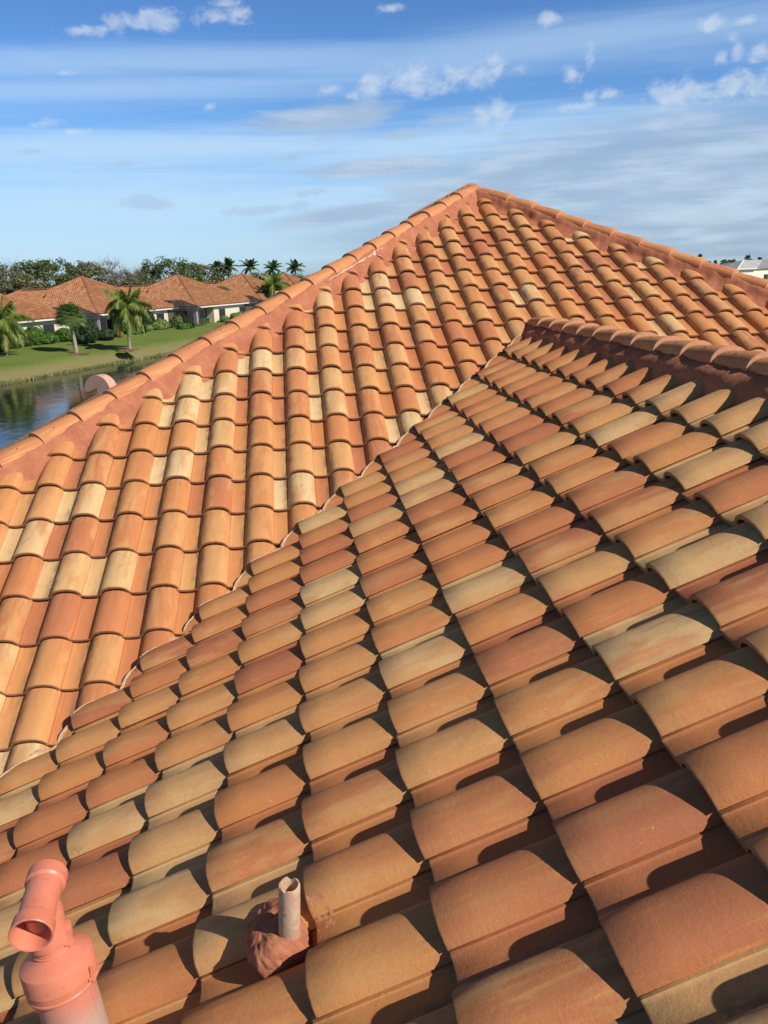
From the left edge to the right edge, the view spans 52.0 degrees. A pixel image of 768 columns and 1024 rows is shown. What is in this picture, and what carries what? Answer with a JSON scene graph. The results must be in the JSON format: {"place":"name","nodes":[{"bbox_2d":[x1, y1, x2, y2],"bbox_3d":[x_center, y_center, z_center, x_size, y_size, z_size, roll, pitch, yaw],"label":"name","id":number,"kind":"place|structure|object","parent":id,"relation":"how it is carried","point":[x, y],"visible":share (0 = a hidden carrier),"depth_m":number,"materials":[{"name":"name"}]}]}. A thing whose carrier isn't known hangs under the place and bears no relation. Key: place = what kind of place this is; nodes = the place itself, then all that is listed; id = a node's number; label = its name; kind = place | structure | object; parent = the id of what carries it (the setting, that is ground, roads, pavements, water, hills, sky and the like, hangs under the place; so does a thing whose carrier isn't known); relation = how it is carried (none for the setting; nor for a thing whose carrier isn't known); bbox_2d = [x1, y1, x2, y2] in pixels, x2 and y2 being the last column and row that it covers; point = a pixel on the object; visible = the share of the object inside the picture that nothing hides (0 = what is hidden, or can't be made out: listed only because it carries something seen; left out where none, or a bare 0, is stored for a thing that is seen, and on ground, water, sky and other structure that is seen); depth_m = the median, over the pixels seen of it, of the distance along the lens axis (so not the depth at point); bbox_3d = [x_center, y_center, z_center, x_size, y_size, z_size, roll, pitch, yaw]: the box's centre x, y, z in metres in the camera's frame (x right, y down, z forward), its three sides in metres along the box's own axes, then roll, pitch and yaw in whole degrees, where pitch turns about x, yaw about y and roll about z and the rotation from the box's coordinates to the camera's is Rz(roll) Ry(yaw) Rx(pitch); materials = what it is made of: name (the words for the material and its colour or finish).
{"place":"outdoors","nodes":[
{"label":"outdoors","id":0,"kind":"place"},
{"bbox_2d":[0,354,167,448],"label":"lake","id":1,"kind":"structure","parent":0,"point":[27,406],"depth_m":53.18,"materials":[{"name":"blue liquid"}]},
{"bbox_2d":[0,280,224,383],"bbox_3d":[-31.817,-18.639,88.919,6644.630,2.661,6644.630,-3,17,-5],"label":"lawn","id":2,"kind":"structure","parent":0,"point":[33,361],"depth_m":74.69,"materials":[{"name":"green plant"}]},
{"bbox_2d":[0,262,11,287],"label":"broad tree","id":3,"kind":"object","parent":2,"relation":"on","point":[4,271],"visible":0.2,"depth_m":112.77,"materials":[{"name":"green plant"}]},
{"bbox_2d":[0,336,11,351],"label":"shrub","id":4,"kind":"object","parent":2,"relation":"on","point":[3,349],"visible":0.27,"depth_m":71.55,"materials":[{"name":"green plant"}]},
{"bbox_2d":[0,258,26,294],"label":"broad tree","id":5,"kind":"object","parent":2,"relation":"on","point":[10,275],"visible":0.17,"depth_m":110.72,"materials":[{"name":"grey plant"}]},
{"bbox_2d":[11,339,20,348],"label":"shrub","id":6,"kind":"object","parent":2,"relation":"on","point":[18,345],"visible":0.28,"depth_m":74.39,"materials":[{"name":"green plant"}]},
{"bbox_2d":[0,294,34,355],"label":"coconut palm","id":7,"kind":"object","parent":2,"relation":"on","point":[10,325],"visible":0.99,"depth_m":68.61,"materials":[{"name":"green plant"}]},
{"bbox_2d":[14,329,28,344],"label":"shrub","id":8,"kind":"object","parent":2,"relation":"on","point":[23,340],"visible":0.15,"depth_m":75.49,"materials":[{"name":"green plant"}]},
{"bbox_2d":[0,273,49,294],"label":"broad tree","id":9,"kind":"object","parent":2,"relation":"on","point":[16,282],"visible":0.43,"depth_m":104.93,"materials":[{"name":"green plant"}]},
{"bbox_2d":[26,337,32,345],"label":"shrub","id":10,"kind":"object","parent":2,"relation":"on","point":[30,343],"visible":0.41,"depth_m":76.42,"materials":[{"name":"green plant"}]},
{"bbox_2d":[24,326,43,345],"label":"shrub","id":11,"kind":"object","parent":2,"relation":"on","point":[35,335],"visible":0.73,"depth_m":77.17,"materials":[{"name":"green plant"}]},
{"bbox_2d":[0,294,68,333],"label":"tile roofed house","id":12,"kind":"structure","parent":2,"relation":"on","point":[42,316],"depth_m":79.97,"materials":[{"name":"orange tile"}]},
{"bbox_2d":[43,324,54,333],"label":"window","id":13,"kind":"structure","parent":12,"relation":"in","point":[49,327],"depth_m":80.87,"materials":[{"name":"grey glass"}]},
{"bbox_2d":[8,258,66,287],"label":"broad tree","id":14,"kind":"object","parent":2,"relation":"on","point":[29,267],"visible":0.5,"depth_m":121.74,"materials":[{"name":"green plant"}]},
{"bbox_2d":[41,331,55,344],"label":"shrub","id":15,"kind":"object","parent":2,"relation":"on","point":[48,337],"visible":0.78,"depth_m":78.23,"materials":[{"name":"green plant"}]},
{"bbox_2d":[35,257,77,287],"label":"broad tree","id":16,"kind":"object","parent":2,"relation":"on","point":[70,267],"visible":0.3,"depth_m":126.23,"materials":[{"name":"green plant"}]},
{"bbox_2d":[53,334,59,342],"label":"shrub","id":17,"kind":"object","parent":2,"relation":"on","point":[57,337],"visible":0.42,"depth_m":79.76,"materials":[{"name":"green plant"}]},
{"bbox_2d":[53,327,71,341],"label":"shrub","id":18,"kind":"object","parent":2,"relation":"on","point":[64,334],"visible":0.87,"depth_m":80.54,"materials":[{"name":"green plant"}]},
{"bbox_2d":[53,301,87,352],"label":"sabal palm","id":19,"kind":"object","parent":2,"relation":"on","point":[70,313],"visible":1,"depth_m":71.42,"materials":[{"name":"green plant"}]},
{"bbox_2d":[52,265,94,285],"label":"broad tree","id":20,"kind":"object","parent":2,"relation":"on","point":[88,275],"visible":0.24,"depth_m":130.80,"materials":[{"name":"green plant"}]},
{"bbox_2d":[72,328,78,340],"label":"shrub","id":21,"kind":"object","parent":2,"relation":"on","point":[76,332],"visible":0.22,"depth_m":82.17,"materials":[{"name":"green plant"}]},
{"bbox_2d":[66,352,88,354],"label":"mulch ring","id":22,"kind":"object","parent":2,"relation":"on","point":[78,353],"visible":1,"depth_m":71.91,"materials":[{"name":"brown soil"}]},
{"bbox_2d":[76,334,90,343],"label":"shrub","id":23,"kind":"object","parent":2,"relation":"on","point":[83,339],"visible":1,"depth_m":79.03,"materials":[{"name":"green plant"}]},
{"bbox_2d":[0,352,170,384],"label":"reeds","id":24,"kind":"object","parent":2,"relation":"on","point":[90,367],"visible":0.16,"depth_m":69.08,"materials":[{"name":"green plant"}]},
{"bbox_2d":[63,260,109,282],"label":"broad tree","id":25,"kind":"object","parent":2,"relation":"on","point":[96,269],"visible":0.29,"depth_m":134.11,"materials":[{"name":"green plant"}]},
{"bbox_2d":[78,321,99,342],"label":"shrub","id":26,"kind":"object","parent":2,"relation":"on","point":[91,330],"visible":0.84,"depth_m":79.88,"materials":[{"name":"green plant"}]},
{"bbox_2d":[7,275,174,329],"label":"tile roofed house","id":27,"kind":"structure","parent":2,"relation":"on","point":[88,297],"depth_m":92.75,"materials":[{"name":"tile"}]},
{"bbox_2d":[106,317,113,329],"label":"sliding door","id":28,"kind":"structure","parent":27,"relation":"in","point":[109,321],"depth_m":92.18,"materials":[{"name":"black glass"}]},
{"bbox_2d":[156,313,164,319],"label":"window","id":29,"kind":"structure","parent":27,"relation":"in","point":[161,315],"depth_m":98.62,"materials":[{"name":"grey glass"}]},
{"bbox_2d":[98,329,116,340],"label":"shrub","id":30,"kind":"object","parent":2,"relation":"on","point":[107,334],"visible":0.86,"depth_m":82.70,"materials":[{"name":"green plant"}]},
{"bbox_2d":[91,254,142,286],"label":"broad tree","id":31,"kind":"object","parent":2,"relation":"on","point":[110,279],"visible":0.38,"depth_m":136.77,"materials":[{"name":"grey plant"}]},
{"bbox_2d":[116,330,124,336],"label":"croton shrub","id":32,"kind":"object","parent":2,"relation":"on","point":[122,334],"visible":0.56,"depth_m":86.26,"materials":[{"name":"green plant"}]},
{"bbox_2d":[119,322,126,333],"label":"shrub","id":33,"kind":"object","parent":2,"relation":"on","point":[123,327],"visible":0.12,"depth_m":90.10,"materials":[{"name":"green plant"}]},
{"bbox_2d":[108,276,143,286],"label":"broad tree","id":34,"kind":"object","parent":2,"relation":"on","point":[126,282],"visible":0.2,"depth_m":127.58,"materials":[{"name":"green plant"}]},
{"bbox_2d":[101,282,156,348],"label":"coconut palm","id":35,"kind":"object","parent":2,"relation":"on","point":[127,309],"visible":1,"depth_m":74.18,"materials":[{"name":"green plant"}]},
{"bbox_2d":[118,349,140,350],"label":"mulch ring","id":36,"kind":"object","parent":2,"relation":"on","point":[129,349],"visible":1,"depth_m":74.28,"materials":[{"name":"brown soil"}]},
{"bbox_2d":[111,263,149,286],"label":"broad tree","id":37,"kind":"object","parent":2,"relation":"on","point":[135,273],"visible":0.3,"depth_m":139.75,"materials":[{"name":"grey plant"}]},
{"bbox_2d":[125,323,146,334],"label":"hedge","id":38,"kind":"object","parent":2,"relation":"on","point":[140,331],"visible":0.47,"depth_m":89.86,"materials":[{"name":"green plant"}]},
{"bbox_2d":[142,309,155,326],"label":"shrub","id":39,"kind":"object","parent":2,"relation":"on","point":[151,320],"visible":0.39,"depth_m":95.16,"materials":[{"name":"green plant"}]},
{"bbox_2d":[145,325,153,330],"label":"shrub","id":40,"kind":"object","parent":2,"relation":"on","point":[149,327],"visible":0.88,"depth_m":94.14,"materials":[{"name":"green plant"}]},
{"bbox_2d":[138,259,171,284],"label":"broad tree","id":41,"kind":"object","parent":2,"relation":"on","point":[146,269],"visible":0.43,"depth_m":142.93,"materials":[{"name":"green plant"}]},
{"bbox_2d":[151,320,165,329],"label":"shrub","id":42,"kind":"object","parent":2,"relation":"on","point":[157,325],"visible":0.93,"depth_m":95.36,"materials":[{"name":"green plant"}]},
{"bbox_2d":[155,318,168,328],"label":"shrub","id":43,"kind":"object","parent":2,"relation":"on","point":[165,322],"visible":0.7,"depth_m":96.15,"materials":[{"name":"green plant"}]},
{"bbox_2d":[147,256,200,283],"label":"broad tree","id":44,"kind":"object","parent":2,"relation":"on","point":[180,266],"visible":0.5,"depth_m":144.91,"materials":[{"name":"green plant"}]},
{"bbox_2d":[170,322,177,327],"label":"shrub","id":45,"kind":"object","parent":2,"relation":"on","point":[173,324],"visible":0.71,"depth_m":98.60,"materials":[{"name":"green plant"}]},
{"bbox_2d":[172,315,182,323],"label":"shrub","id":46,"kind":"object","parent":2,"relation":"on","point":[178,319],"visible":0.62,"depth_m":99.56,"materials":[{"name":"green plant"}]},
{"bbox_2d":[119,274,249,325],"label":"tile roofed house","id":47,"kind":"structure","parent":2,"relation":"on","point":[196,303],"depth_m":108.25,"materials":[{"name":"tile"}]},
{"bbox_2d":[219,308,225,317],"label":"window","id":48,"kind":"structure","parent":47,"relation":"in","point":[221,311],"depth_m":109.43,"materials":[{"name":"grey glass"}]},
{"bbox_2d":[176,322,194,329],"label":"hedge","id":49,"kind":"object","parent":2,"relation":"on","point":[186,325],"visible":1,"depth_m":97.19,"materials":[{"name":"green plant"}]},
{"bbox_2d":[172,262,219,282],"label":"broad tree","id":50,"kind":"object","parent":2,"relation":"on","point":[202,271],"visible":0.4,"depth_m":150.07,"materials":[{"name":"green plant"}]},
{"bbox_2d":[189,275,208,282],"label":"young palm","id":51,"kind":"object","parent":2,"relation":"on","point":[198,278],"visible":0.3,"depth_m":139.97,"materials":[{"name":"green plant"}]},
{"bbox_2d":[202,264,231,282],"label":"broad tree","id":52,"kind":"object","parent":2,"relation":"on","point":[225,273],"visible":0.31,"depth_m":153.54,"materials":[{"name":"green plant"}]},
{"bbox_2d":[209,259,224,275],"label":"royal palm","id":53,"kind":"object","parent":2,"relation":"on","point":[215,263],"visible":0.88,"depth_m":153.74,"materials":[{"name":"green plant"}]},
{"bbox_2d":[219,315,228,321],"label":"shrub","id":54,"kind":"object","parent":2,"relation":"on","point":[224,318],"visible":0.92,"depth_m":107.81,"materials":[{"name":"green plant"}]},
{"bbox_2d":[217,286,231,291],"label":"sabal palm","id":55,"kind":"object","parent":2,"relation":"on","point":[221,287],"visible":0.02,"depth_m":117.55,"materials":[{"name":"green plant"}]},
{"bbox_2d":[219,256,238,278],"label":"royal palm","id":56,"kind":"object","parent":2,"relation":"on","point":[227,265],"visible":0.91,"depth_m":154.29,"materials":[{"name":"green plant"}]},
{"bbox_2d":[230,312,239,318],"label":"shrub","id":57,"kind":"object","parent":2,"relation":"on","point":[232,315],"visible":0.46,"depth_m":110.09,"materials":[{"name":"green plant"}]},
{"bbox_2d":[224,272,260,279],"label":"broad tree","id":58,"kind":"object","parent":2,"relation":"on","point":[254,275],"visible":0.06,"depth_m":162.63,"materials":[{"name":"green plant"}]},
{"bbox_2d":[205,273,284,310],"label":"tile roofed house","id":59,"kind":"structure","parent":2,"relation":"on","point":[245,285],"depth_m":123.54,"materials":[{"name":"tile"}]},
{"bbox_2d":[237,258,259,275],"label":"royal palm","id":60,"kind":"object","parent":2,"relation":"on","point":[249,264],"visible":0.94,"depth_m":158.08,"materials":[{"name":"green plant"}]},
{"bbox_2d":[251,271,272,280],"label":"broad tree","id":61,"kind":"object","parent":2,"relation":"on","point":[257,274],"visible":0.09,"depth_m":168.09,"materials":[{"name":"green plant"}]},
{"bbox_2d":[263,260,283,275],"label":"royal palm","id":62,"kind":"object","parent":2,"relation":"on","point":[272,267],"visible":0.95,"depth_m":162.39,"materials":[{"name":"green plant"}]},
{"bbox_2d":[259,270,290,297],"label":"coconut palm","id":63,"kind":"object","parent":2,"relation":"on","point":[271,285],"visible":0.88,"depth_m":121.14,"materials":[{"name":"green plant"}]},
{"bbox_2d":[278,272,300,287],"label":"tile roofed house","id":64,"kind":"structure","parent":2,"relation":"on","point":[291,280],"depth_m":141.96,"materials":[{"name":"tile"}]},
{"bbox_2d":[285,259,305,276],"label":"royal palm","id":65,"kind":"object","parent":2,"relation":"on","point":[294,265],"visible":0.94,"depth_m":166.85,"materials":[{"name":"green plant"}]},
{"bbox_2d":[292,272,309,278],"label":"broad tree","id":66,"kind":"object","parent":2,"relation":"on","point":[300,276],"visible":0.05,"depth_m":180.58,"materials":[{"name":"green plant"}]},
{"bbox_2d":[0,183,767,1023],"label":"tiled house","id":67,"kind":"structure","parent":0,"point":[396,597],"depth_m":3.35,"materials":[{"name":"tile"}]},
{"bbox_2d":[8,859,108,1023],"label":"flue vent","id":68,"kind":"object","parent":67,"relation":"attached to","point":[58,970],"visible":1,"depth_m":1.96,"materials":[{"name":"paint"}]},
{"bbox_2d":[85,374,115,396],"bbox_3d":[-2.695,-1.091,7.525,0.300,0.444,0.105,5,18,20],"label":"hooded vent","id":69,"kind":"object","parent":67,"relation":"on","point":[100,383],"visible":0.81,"depth_m":7.44,"materials":[{"name":"pink paint"}]},
{"bbox_2d":[244,877,334,979],"bbox_3d":[-0.264,1.122,2.152,0.246,0.366,0.240,-9,18,-22],"label":"plumbing vent","id":70,"kind":"object","parent":67,"relation":"on","point":[277,936],"visible":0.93,"depth_m":2.07,"materials":[{"name":"paint"}]},
{"bbox_2d":[0,0,767,282],"label":"sky","id":71,"kind":"structure","parent":0,"point":[203,132],"materials":[{"name":"blue"}]},
{"bbox_2d":[719,260,767,279],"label":"grey roofed house","id":72,"kind":"structure","parent":0,"point":[757,268],"depth_m":179.59,"materials":[{"name":"white paint"}]}
]}

